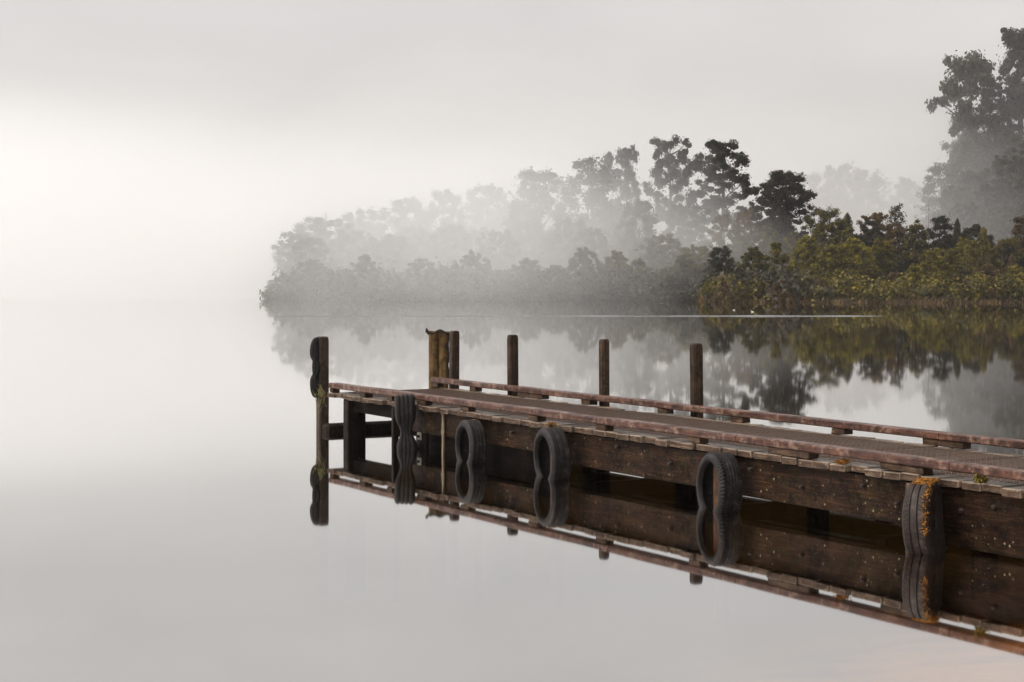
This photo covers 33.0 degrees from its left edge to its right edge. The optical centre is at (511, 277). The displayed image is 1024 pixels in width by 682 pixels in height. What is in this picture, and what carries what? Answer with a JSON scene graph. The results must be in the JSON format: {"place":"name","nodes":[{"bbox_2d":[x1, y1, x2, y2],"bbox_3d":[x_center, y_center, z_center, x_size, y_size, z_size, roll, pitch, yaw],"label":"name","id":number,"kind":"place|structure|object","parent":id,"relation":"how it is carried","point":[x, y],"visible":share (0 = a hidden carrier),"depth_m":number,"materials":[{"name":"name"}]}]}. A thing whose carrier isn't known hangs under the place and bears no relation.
{"place":"outdoors","nodes":[
{"label":"outdoors","id":0,"kind":"place"},
{"bbox_2d":[0,280,1023,681],"bbox_3d":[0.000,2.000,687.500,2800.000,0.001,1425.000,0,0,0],"label":"water","id":1,"kind":"structure","parent":0,"point":[188,492],"depth_m":14.62,"materials":[{"name":"liquid"}]},
{"bbox_2d":[0,0,1023,279],"label":"sky","id":2,"kind":"structure","parent":0,"point":[140,139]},
{"bbox_2d":[398,215,1021,302],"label":"land","id":3,"kind":"structure","parent":0,"point":[1017,298],"depth_m":140.35,"materials":[{"name":"plant"}]},
{"bbox_2d":[270,230,317,283],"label":"forest tree","id":4,"kind":"object","parent":3,"relation":"on","point":[280,261],"visible":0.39,"depth_m":171.61,"materials":[{"name":"grey plant"}]},
{"bbox_2d":[282,258,338,292],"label":"shrub","id":5,"kind":"object","parent":3,"relation":"on","point":[313,265],"visible":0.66,"depth_m":163.24,"materials":[{"name":"grey plant"}]},
{"bbox_2d":[281,235,340,275],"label":"forest tree","id":6,"kind":"object","parent":3,"relation":"on","point":[306,244],"visible":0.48,"depth_m":168.55,"materials":[{"name":"grey plant"}]},
{"bbox_2d":[277,213,371,270],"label":"forest tree","id":7,"kind":"object","parent":3,"relation":"on","point":[320,225],"visible":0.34,"depth_m":174.72,"materials":[{"name":"grey plant"}]},
{"bbox_2d":[327,229,374,270],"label":"forest tree","id":8,"kind":"object","parent":3,"relation":"on","point":[343,245],"visible":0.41,"depth_m":173.09,"materials":[{"name":"grey plant"}]},
{"bbox_2d":[336,206,384,260],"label":"forest tree","id":9,"kind":"object","parent":3,"relation":"on","point":[365,226],"visible":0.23,"depth_m":181.01,"materials":[{"name":"grey plant"}]},
{"bbox_2d":[336,254,390,292],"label":"shrub","id":10,"kind":"object","parent":3,"relation":"on","point":[362,265],"visible":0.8,"depth_m":161.42,"materials":[{"name":"grey plant"}]},
{"bbox_2d":[350,236,403,272],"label":"forest tree","id":11,"kind":"object","parent":3,"relation":"on","point":[366,249],"visible":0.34,"depth_m":170.74,"materials":[{"name":"grey plant"}]},
{"bbox_2d":[368,233,418,272],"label":"forest tree","id":12,"kind":"object","parent":3,"relation":"on","point":[400,250],"visible":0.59,"depth_m":170.08,"materials":[{"name":"grey plant"}]},
{"bbox_2d":[375,195,433,265],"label":"forest tree","id":13,"kind":"object","parent":3,"relation":"on","point":[413,206],"visible":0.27,"depth_m":179.24,"materials":[{"name":"grey plant"}]},
{"bbox_2d":[390,224,434,267],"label":"forest tree","id":14,"kind":"object","parent":3,"relation":"on","point":[410,230],"visible":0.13,"depth_m":175.39,"materials":[{"name":"grey plant"}]},
{"bbox_2d":[396,258,445,289],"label":"shrub","id":15,"kind":"object","parent":3,"relation":"on","point":[418,266],"visible":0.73,"depth_m":160.67,"materials":[{"name":"grey plant"}]},
{"bbox_2d":[396,226,454,267],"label":"forest tree","id":16,"kind":"object","parent":3,"relation":"on","point":[420,241],"visible":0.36,"depth_m":172.84,"materials":[{"name":"grey plant"}]},
{"bbox_2d":[418,188,470,254],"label":"forest tree","id":17,"kind":"object","parent":3,"relation":"on","point":[452,199],"visible":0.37,"depth_m":179.22,"materials":[{"name":"grey plant"}]},
{"bbox_2d":[424,223,480,269],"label":"forest tree","id":18,"kind":"object","parent":3,"relation":"on","point":[453,238],"visible":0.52,"depth_m":172.12,"materials":[{"name":"grey plant"}]},
{"bbox_2d":[449,250,501,292],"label":"shrub","id":19,"kind":"object","parent":3,"relation":"on","point":[472,261],"visible":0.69,"depth_m":159.71,"materials":[{"name":"grey plant"}]},
{"bbox_2d":[453,224,508,270],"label":"forest tree","id":20,"kind":"object","parent":3,"relation":"on","point":[477,233],"visible":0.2,"depth_m":174.98,"materials":[{"name":"grey plant"}]},
{"bbox_2d":[258,281,706,300],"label":"shore sedge","id":21,"kind":"object","parent":3,"relation":"on","point":[424,294],"visible":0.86,"depth_m":157.07,"materials":[{"name":"grey plant"}]},
{"bbox_2d":[464,181,511,257],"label":"forest tree","id":22,"kind":"object","parent":3,"relation":"on","point":[493,193],"visible":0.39,"depth_m":188.28,"materials":[{"name":"grey plant"}]},
{"bbox_2d":[475,229,522,273],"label":"forest tree","id":23,"kind":"object","parent":3,"relation":"on","point":[486,249],"visible":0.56,"depth_m":169.40,"materials":[{"name":"grey plant"}]},
{"bbox_2d":[496,257,552,291],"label":"shrub","id":24,"kind":"object","parent":3,"relation":"on","point":[525,262],"visible":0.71,"depth_m":158.82,"materials":[{"name":"grey plant"}]},
{"bbox_2d":[503,219,549,266],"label":"forest tree","id":25,"kind":"object","parent":3,"relation":"on","point":[534,248],"visible":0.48,"depth_m":174.01,"materials":[{"name":"grey plant"}]},
{"bbox_2d":[500,166,578,261],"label":"forest tree","id":26,"kind":"object","parent":3,"relation":"on","point":[539,198],"visible":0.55,"depth_m":176.75,"materials":[{"name":"grey plant"}]},
{"bbox_2d":[264,246,825,301],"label":"wood undergrowth","id":27,"kind":"object","parent":3,"relation":"on","point":[668,281],"visible":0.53,"depth_m":156.73,"materials":[{"name":"grey plant"}]},
{"bbox_2d":[531,233,571,269],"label":"forest tree","id":28,"kind":"object","parent":3,"relation":"on","point":[542,258],"visible":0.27,"depth_m":170.92,"materials":[{"name":"grey plant"}]},
{"bbox_2d":[541,217,600,273],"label":"forest tree","id":29,"kind":"object","parent":3,"relation":"on","point":[568,224],"visible":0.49,"depth_m":170.87,"materials":[{"name":"grey plant"}]},
{"bbox_2d":[557,246,608,290],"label":"shrub","id":30,"kind":"object","parent":3,"relation":"on","point":[583,259],"visible":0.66,"depth_m":157.91,"materials":[{"name":"grey plant"}]},
{"bbox_2d":[564,227,613,272],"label":"forest tree","id":31,"kind":"object","parent":3,"relation":"on","point":[588,239],"visible":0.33,"depth_m":168.34,"materials":[{"name":"grey plant"}]},
{"bbox_2d":[562,153,625,254],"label":"forest tree","id":32,"kind":"object","parent":3,"relation":"on","point":[593,198],"visible":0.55,"depth_m":179.04,"materials":[{"name":"grey plant"}]},
{"bbox_2d":[585,208,632,259],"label":"forest tree","id":33,"kind":"object","parent":3,"relation":"on","point":[617,219],"visible":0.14,"depth_m":181.22,"materials":[{"name":"grey plant"}]},
{"bbox_2d":[593,250,631,289],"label":"shrub","id":34,"kind":"object","parent":3,"relation":"on","point":[617,265],"visible":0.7,"depth_m":157.53,"materials":[{"name":"grey plant"}]},
{"bbox_2d":[598,231,637,273],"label":"forest tree","id":35,"kind":"object","parent":3,"relation":"on","point":[610,243],"visible":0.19,"depth_m":173.58,"materials":[{"name":"grey plant"}]},
{"bbox_2d":[601,144,641,245],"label":"tall tree","id":36,"kind":"object","parent":3,"relation":"on","point":[623,156],"visible":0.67,"depth_m":190.58,"materials":[{"name":"grey plant"}]},
{"bbox_2d":[620,257,654,292],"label":"shrub","id":37,"kind":"object","parent":3,"relation":"on","point":[637,269],"visible":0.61,"depth_m":156.84,"materials":[{"name":"grey plant"}]},
{"bbox_2d":[612,196,669,271],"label":"forest tree","id":38,"kind":"object","parent":3,"relation":"on","point":[647,218],"visible":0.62,"depth_m":171.29,"materials":[{"name":"grey plant"}]},
{"bbox_2d":[633,231,686,273],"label":"forest tree","id":39,"kind":"object","parent":3,"relation":"on","point":[652,252],"visible":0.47,"depth_m":165.09,"materials":[{"name":"grey plant"}]},
{"bbox_2d":[640,134,697,237],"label":"tall tree","id":40,"kind":"object","parent":3,"relation":"on","point":[667,161],"visible":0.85,"depth_m":190.50,"materials":[{"name":"grey plant"}]},
{"bbox_2d":[667,253,703,291],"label":"shrub","id":41,"kind":"object","parent":3,"relation":"on","point":[688,262],"visible":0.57,"depth_m":156.96,"materials":[{"name":"grey plant"}]},
{"bbox_2d":[660,203,716,265],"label":"forest tree","id":42,"kind":"object","parent":3,"relation":"on","point":[697,223],"visible":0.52,"depth_m":183.03,"materials":[{"name":"grey plant"}]},
{"bbox_2d":[671,244,722,280],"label":"forest tree","id":43,"kind":"object","parent":3,"relation":"on","point":[702,251],"visible":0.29,"depth_m":160.46,"materials":[{"name":"grey plant"}]},
{"bbox_2d":[701,245,738,279],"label":"tree","id":44,"kind":"object","parent":3,"relation":"on","point":[713,260],"visible":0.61,"depth_m":153.56,"materials":[{"name":"grey plant"}]},
{"bbox_2d":[704,213,737,254],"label":"tall tree","id":45,"kind":"object","parent":3,"relation":"on","point":[721,222],"visible":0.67,"depth_m":171.53,"materials":[{"name":"grey plant"}]},
{"bbox_2d":[683,139,760,240],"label":"tall tree","id":46,"kind":"object","parent":3,"relation":"on","point":[718,162],"visible":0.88,"depth_m":190.29,"materials":[{"name":"green plant"}]},
{"bbox_2d":[711,276,734,301],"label":"shrub","id":47,"kind":"object","parent":3,"relation":"on","point":[724,286],"visible":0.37,"depth_m":141.05,"materials":[{"name":"green plant"}]},
{"bbox_2d":[719,237,754,265],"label":"shrub","id":48,"kind":"object","parent":3,"relation":"on","point":[738,247],"visible":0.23,"depth_m":166.69,"materials":[{"name":"grey plant"}]},
{"bbox_2d":[725,207,760,257],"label":"forest tree","id":49,"kind":"object","parent":3,"relation":"on","point":[749,225],"visible":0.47,"depth_m":173.50,"materials":[{"name":"grey plant"}]},
{"bbox_2d":[735,246,769,277],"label":"shrub","id":50,"kind":"object","parent":3,"relation":"on","point":[755,259],"visible":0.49,"depth_m":153.75,"materials":[{"name":"green plant"}]},
{"bbox_2d":[756,222,785,264],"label":"shrub","id":51,"kind":"object","parent":3,"relation":"on","point":[767,239],"visible":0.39,"depth_m":163.29,"materials":[{"name":"green plant"}]},
{"bbox_2d":[759,241,791,271],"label":"shrub","id":52,"kind":"object","parent":3,"relation":"on","point":[776,251],"visible":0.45,"depth_m":153.55,"materials":[{"name":"green plant"}]},
{"bbox_2d":[743,170,816,253],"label":"tall tree","id":53,"kind":"object","parent":3,"relation":"on","point":[781,203],"visible":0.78,"depth_m":176.81,"materials":[{"name":"green plant"}]},
{"bbox_2d":[766,279,799,301],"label":"shrub","id":54,"kind":"object","parent":3,"relation":"on","point":[786,296],"visible":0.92,"depth_m":140.41,"materials":[{"name":"green plant"}]},
{"bbox_2d":[783,231,807,269],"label":"shrub","id":55,"kind":"object","parent":3,"relation":"on","point":[791,241],"visible":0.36,"depth_m":165.39,"materials":[{"name":"green plant"}]},
{"bbox_2d":[781,234,825,277],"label":"shrub","id":56,"kind":"object","parent":3,"relation":"on","point":[804,243],"visible":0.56,"depth_m":156.88,"materials":[{"name":"green plant"}]},
{"bbox_2d":[791,171,834,239],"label":"forest tree","id":57,"kind":"object","parent":3,"relation":"on","point":[815,178],"visible":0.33,"depth_m":298.72,"materials":[{"name":"grey plant"}]},
{"bbox_2d":[796,206,843,248],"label":"forest tree","id":58,"kind":"object","parent":3,"relation":"on","point":[824,216],"visible":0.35,"depth_m":175.47,"materials":[{"name":"green plant"}]},
{"bbox_2d":[807,243,854,280],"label":"shrub","id":59,"kind":"object","parent":3,"relation":"on","point":[833,264],"visible":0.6,"depth_m":153.69,"materials":[{"name":"green plant"}]},
{"bbox_2d":[813,160,866,234],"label":"forest tree","id":60,"kind":"object","parent":3,"relation":"on","point":[838,201],"visible":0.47,"depth_m":308.41,"materials":[{"name":"grey plant"}]},
{"bbox_2d":[811,219,871,269],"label":"shrub","id":61,"kind":"object","parent":3,"relation":"on","point":[843,233],"visible":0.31,"depth_m":163.00,"materials":[{"name":"green plant"}]},
{"bbox_2d":[660,257,1023,302],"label":"bush undergrowth","id":62,"kind":"object","parent":3,"relation":"on","point":[975,286],"visible":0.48,"depth_m":141.24,"materials":[{"name":"green plant"}]},
{"bbox_2d":[822,237,882,277],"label":"shrub","id":63,"kind":"object","parent":3,"relation":"on","point":[855,253],"visible":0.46,"depth_m":154.86,"materials":[{"name":"green plant"}]},
{"bbox_2d":[693,293,1023,302],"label":"shore bracken","id":64,"kind":"object","parent":3,"relation":"on","point":[921,299],"visible":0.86,"depth_m":139.98,"materials":[{"name":"green plant"}]},
{"bbox_2d":[849,258,885,284],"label":"shrub","id":65,"kind":"object","parent":3,"relation":"on","point":[868,267],"visible":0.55,"depth_m":147.42,"materials":[{"name":"green plant"}]},
{"bbox_2d":[842,167,900,233],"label":"forest tree","id":66,"kind":"object","parent":3,"relation":"on","point":[869,186],"visible":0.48,"depth_m":303.82,"materials":[{"name":"grey plant"}]},
{"bbox_2d":[851,220,894,270],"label":"shrub","id":67,"kind":"object","parent":3,"relation":"on","point":[866,237],"visible":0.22,"depth_m":163.69,"materials":[{"name":"green plant"}]},
{"bbox_2d":[856,210,894,247],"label":"tall tree","id":68,"kind":"object","parent":3,"relation":"on","point":[877,218],"visible":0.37,"depth_m":173.23,"materials":[{"name":"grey plant"}]},
{"bbox_2d":[866,237,896,278],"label":"shrub","id":69,"kind":"object","parent":3,"relation":"on","point":[887,254],"visible":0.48,"depth_m":156.54,"materials":[{"name":"green plant"}]},
{"bbox_2d":[882,203,909,245],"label":"slender tree","id":70,"kind":"object","parent":3,"relation":"on","point":[896,209],"visible":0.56,"depth_m":189.82,"materials":[{"name":"grey plant"}]},
{"bbox_2d":[875,221,929,269],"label":"shrub","id":71,"kind":"object","parent":3,"relation":"on","point":[899,232],"visible":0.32,"depth_m":166.49,"materials":[{"name":"green plant"}]},
{"bbox_2d":[883,174,932,243],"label":"forest tree","id":72,"kind":"object","parent":3,"relation":"on","point":[905,185],"visible":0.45,"depth_m":318.63,"materials":[{"name":"grey plant"}]},
{"bbox_2d":[900,219,931,269],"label":"shrub","id":73,"kind":"object","parent":3,"relation":"on","point":[920,243],"visible":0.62,"depth_m":163.72,"materials":[{"name":"green plant"}]},
{"bbox_2d":[917,247,954,280],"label":"shrub","id":74,"kind":"object","parent":3,"relation":"on","point":[933,257],"visible":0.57,"depth_m":156.03,"materials":[{"name":"green plant"}]},
{"bbox_2d":[913,158,962,246],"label":"forest tree","id":75,"kind":"object","parent":3,"relation":"on","point":[930,188],"visible":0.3,"depth_m":261.45,"materials":[{"name":"grey plant"}]},
{"bbox_2d":[926,212,953,270],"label":"forest tree","id":76,"kind":"object","parent":3,"relation":"on","point":[942,220],"visible":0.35,"depth_m":167.52,"materials":[{"name":"green plant"}]},
{"bbox_2d":[929,184,970,240],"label":"forest tree","id":77,"kind":"object","parent":3,"relation":"on","point":[958,192],"visible":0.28,"depth_m":254.34,"materials":[{"name":"grey plant"}]},
{"bbox_2d":[948,262,969,295],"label":"shrub","id":78,"kind":"object","parent":3,"relation":"on","point":[957,273],"visible":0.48,"depth_m":147.37,"materials":[{"name":"green plant"}]},
{"bbox_2d":[941,138,982,208],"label":"forest tree","id":79,"kind":"object","parent":3,"relation":"on","point":[963,151],"visible":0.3,"depth_m":263.25,"materials":[{"name":"grey plant"}]},
{"bbox_2d":[944,237,979,277],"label":"shrub","id":80,"kind":"object","parent":3,"relation":"on","point":[953,258],"visible":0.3,"depth_m":156.46,"materials":[{"name":"green plant"}]},
{"bbox_2d":[947,201,986,239],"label":"forest tree","id":81,"kind":"object","parent":3,"relation":"on","point":[972,212],"visible":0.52,"depth_m":249.18,"materials":[{"name":"grey plant"}]},
{"bbox_2d":[924,49,1020,170],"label":"tall tree","id":82,"kind":"object","parent":3,"relation":"on","point":[974,71],"visible":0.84,"depth_m":266.09,"materials":[{"name":"green plant"}]},
{"bbox_2d":[948,169,998,220],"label":"forest tree","id":83,"kind":"object","parent":3,"relation":"on","point":[965,179],"visible":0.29,"depth_m":256.69,"materials":[{"name":"grey plant"}]},
{"bbox_2d":[947,223,1005,269],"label":"shrub","id":84,"kind":"object","parent":3,"relation":"on","point":[974,231],"visible":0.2,"depth_m":164.91,"materials":[{"name":"green plant"}]},
{"bbox_2d":[971,261,1000,287],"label":"shrub","id":85,"kind":"object","parent":3,"relation":"on","point":[988,271],"visible":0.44,"depth_m":146.80,"materials":[{"name":"green plant"}]},
{"bbox_2d":[970,243,1006,278],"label":"shrub","id":86,"kind":"object","parent":3,"relation":"on","point":[991,254],"visible":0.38,"depth_m":153.51,"materials":[{"name":"green plant"}]},
{"bbox_2d":[968,183,1010,225],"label":"forest tree","id":87,"kind":"object","parent":3,"relation":"on","point":[989,200],"visible":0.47,"depth_m":251.99,"materials":[{"name":"grey plant"}]},
{"bbox_2d":[966,110,1019,183],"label":"forest tree","id":88,"kind":"object","parent":3,"relation":"on","point":[995,122],"visible":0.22,"depth_m":265.66,"materials":[{"name":"grey plant"}]},
{"bbox_2d":[978,206,1017,239],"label":"forest tree","id":89,"kind":"object","parent":3,"relation":"on","point":[1001,219],"visible":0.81,"depth_m":247.07,"materials":[{"name":"grey plant"}]},
{"bbox_2d":[974,154,1023,206],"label":"forest tree","id":90,"kind":"object","parent":3,"relation":"on","point":[998,165],"visible":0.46,"depth_m":254.62,"materials":[{"name":"grey plant"}]},
{"bbox_2d":[986,128,1020,185],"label":"forest tree","id":91,"kind":"object","parent":3,"relation":"on","point":[997,146],"visible":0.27,"depth_m":265.69,"materials":[{"name":"grey plant"}]},
{"bbox_2d":[988,27,1023,155],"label":"tall tree","id":92,"kind":"object","parent":3,"relation":"on","point":[1010,38],"visible":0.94,"depth_m":267.27,"materials":[{"name":"grey plant"}]},
{"bbox_2d":[993,176,1023,211],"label":"forest tree","id":93,"kind":"object","parent":3,"relation":"on","point":[1018,181],"visible":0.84,"depth_m":250.98,"materials":[{"name":"grey plant"}]},
{"bbox_2d":[993,237,1023,271],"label":"tree","id":94,"kind":"object","parent":3,"relation":"on","point":[1007,243],"visible":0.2,"depth_m":159.65,"materials":[{"name":"green plant"}]},
{"bbox_2d":[994,76,1023,157],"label":"forest tree","id":95,"kind":"object","parent":3,"relation":"on","point":[1017,127],"visible":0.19,"depth_m":268.32,"materials":[{"name":"grey plant"}]},
{"bbox_2d":[998,247,1023,270],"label":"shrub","id":96,"kind":"object","parent":3,"relation":"on","point":[1004,258],"visible":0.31,"depth_m":155.63,"materials":[{"name":"green plant"}]},
{"bbox_2d":[1004,132,1023,171],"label":"forest tree","id":97,"kind":"object","parent":3,"relation":"on","point":[1014,149],"visible":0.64,"depth_m":257.94,"materials":[{"name":"grey plant"}]},
{"bbox_2d":[1010,215,1023,252],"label":"shrub","id":98,"kind":"object","parent":3,"relation":"on","point":[1016,230],"visible":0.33,"depth_m":163.51,"materials":[{"name":"green plant"}]},
{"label":"lake bed","id":99,"kind":"structure","parent":0,"visible":0},
{"bbox_2d":[312,328,1023,558],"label":"jetty","id":100,"kind":"object","parent":99,"relation":"on","point":[875,478],"visible":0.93,"depth_m":16.02,"materials":[{"name":"brown wood"}]},
{"bbox_2d":[310,337,319,397],"bbox_3d":[-2.559,1.170,22.589,0.147,0.796,0.175,0,0,4],"label":"tyre fender","id":101,"kind":"object","parent":100,"relation":"attached to","point":[314,356],"visible":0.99,"depth_m":22.50,"materials":[{"name":"rubber"}]},
{"bbox_2d":[394,394,416,449],"bbox_3d":[-1.234,1.780,20.178,0.237,0.846,0.220,-3,0,0],"label":"tyre fender","id":102,"kind":"object","parent":100,"relation":"attached to","point":[405,411],"visible":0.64,"depth_m":20.09,"materials":[{"name":"rubber"}]},
{"bbox_2d":[455,420,486,463],"bbox_3d":[-0.446,1.828,18.837,0.196,0.566,0.552,0,0,-22],"label":"tyre fender","id":103,"kind":"object","parent":100,"relation":"hanging from","point":[470,442],"visible":0.82,"depth_m":18.66,"materials":[{"name":"rubber"}]},
{"bbox_2d":[533,427,570,479],"bbox_3d":[0.403,1.806,17.372,0.206,0.608,0.594,-2,1,-20],"label":"tyre fender","id":104,"kind":"object","parent":100,"relation":"hanging from","point":[553,442],"visible":0.79,"depth_m":17.18,"materials":[{"name":"rubber"}]},
{"bbox_2d":[696,452,742,512],"bbox_3d":[1.795,1.812,14.969,0.216,0.605,0.590,2,-1,-17],"label":"tyre fender","id":105,"kind":"object","parent":100,"relation":"hanging from","point":[730,479],"visible":0.75,"depth_m":14.77,"materials":[{"name":"rubber"}]},
{"bbox_2d":[902,477,947,554],"bbox_3d":[3.055,1.794,12.718,0.225,0.653,0.618,-5,-2,30],"label":"tyre fender","id":106,"kind":"object","parent":100,"relation":"hanging from","point":[922,508],"visible":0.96,"depth_m":12.53,"materials":[{"name":"rubber"}]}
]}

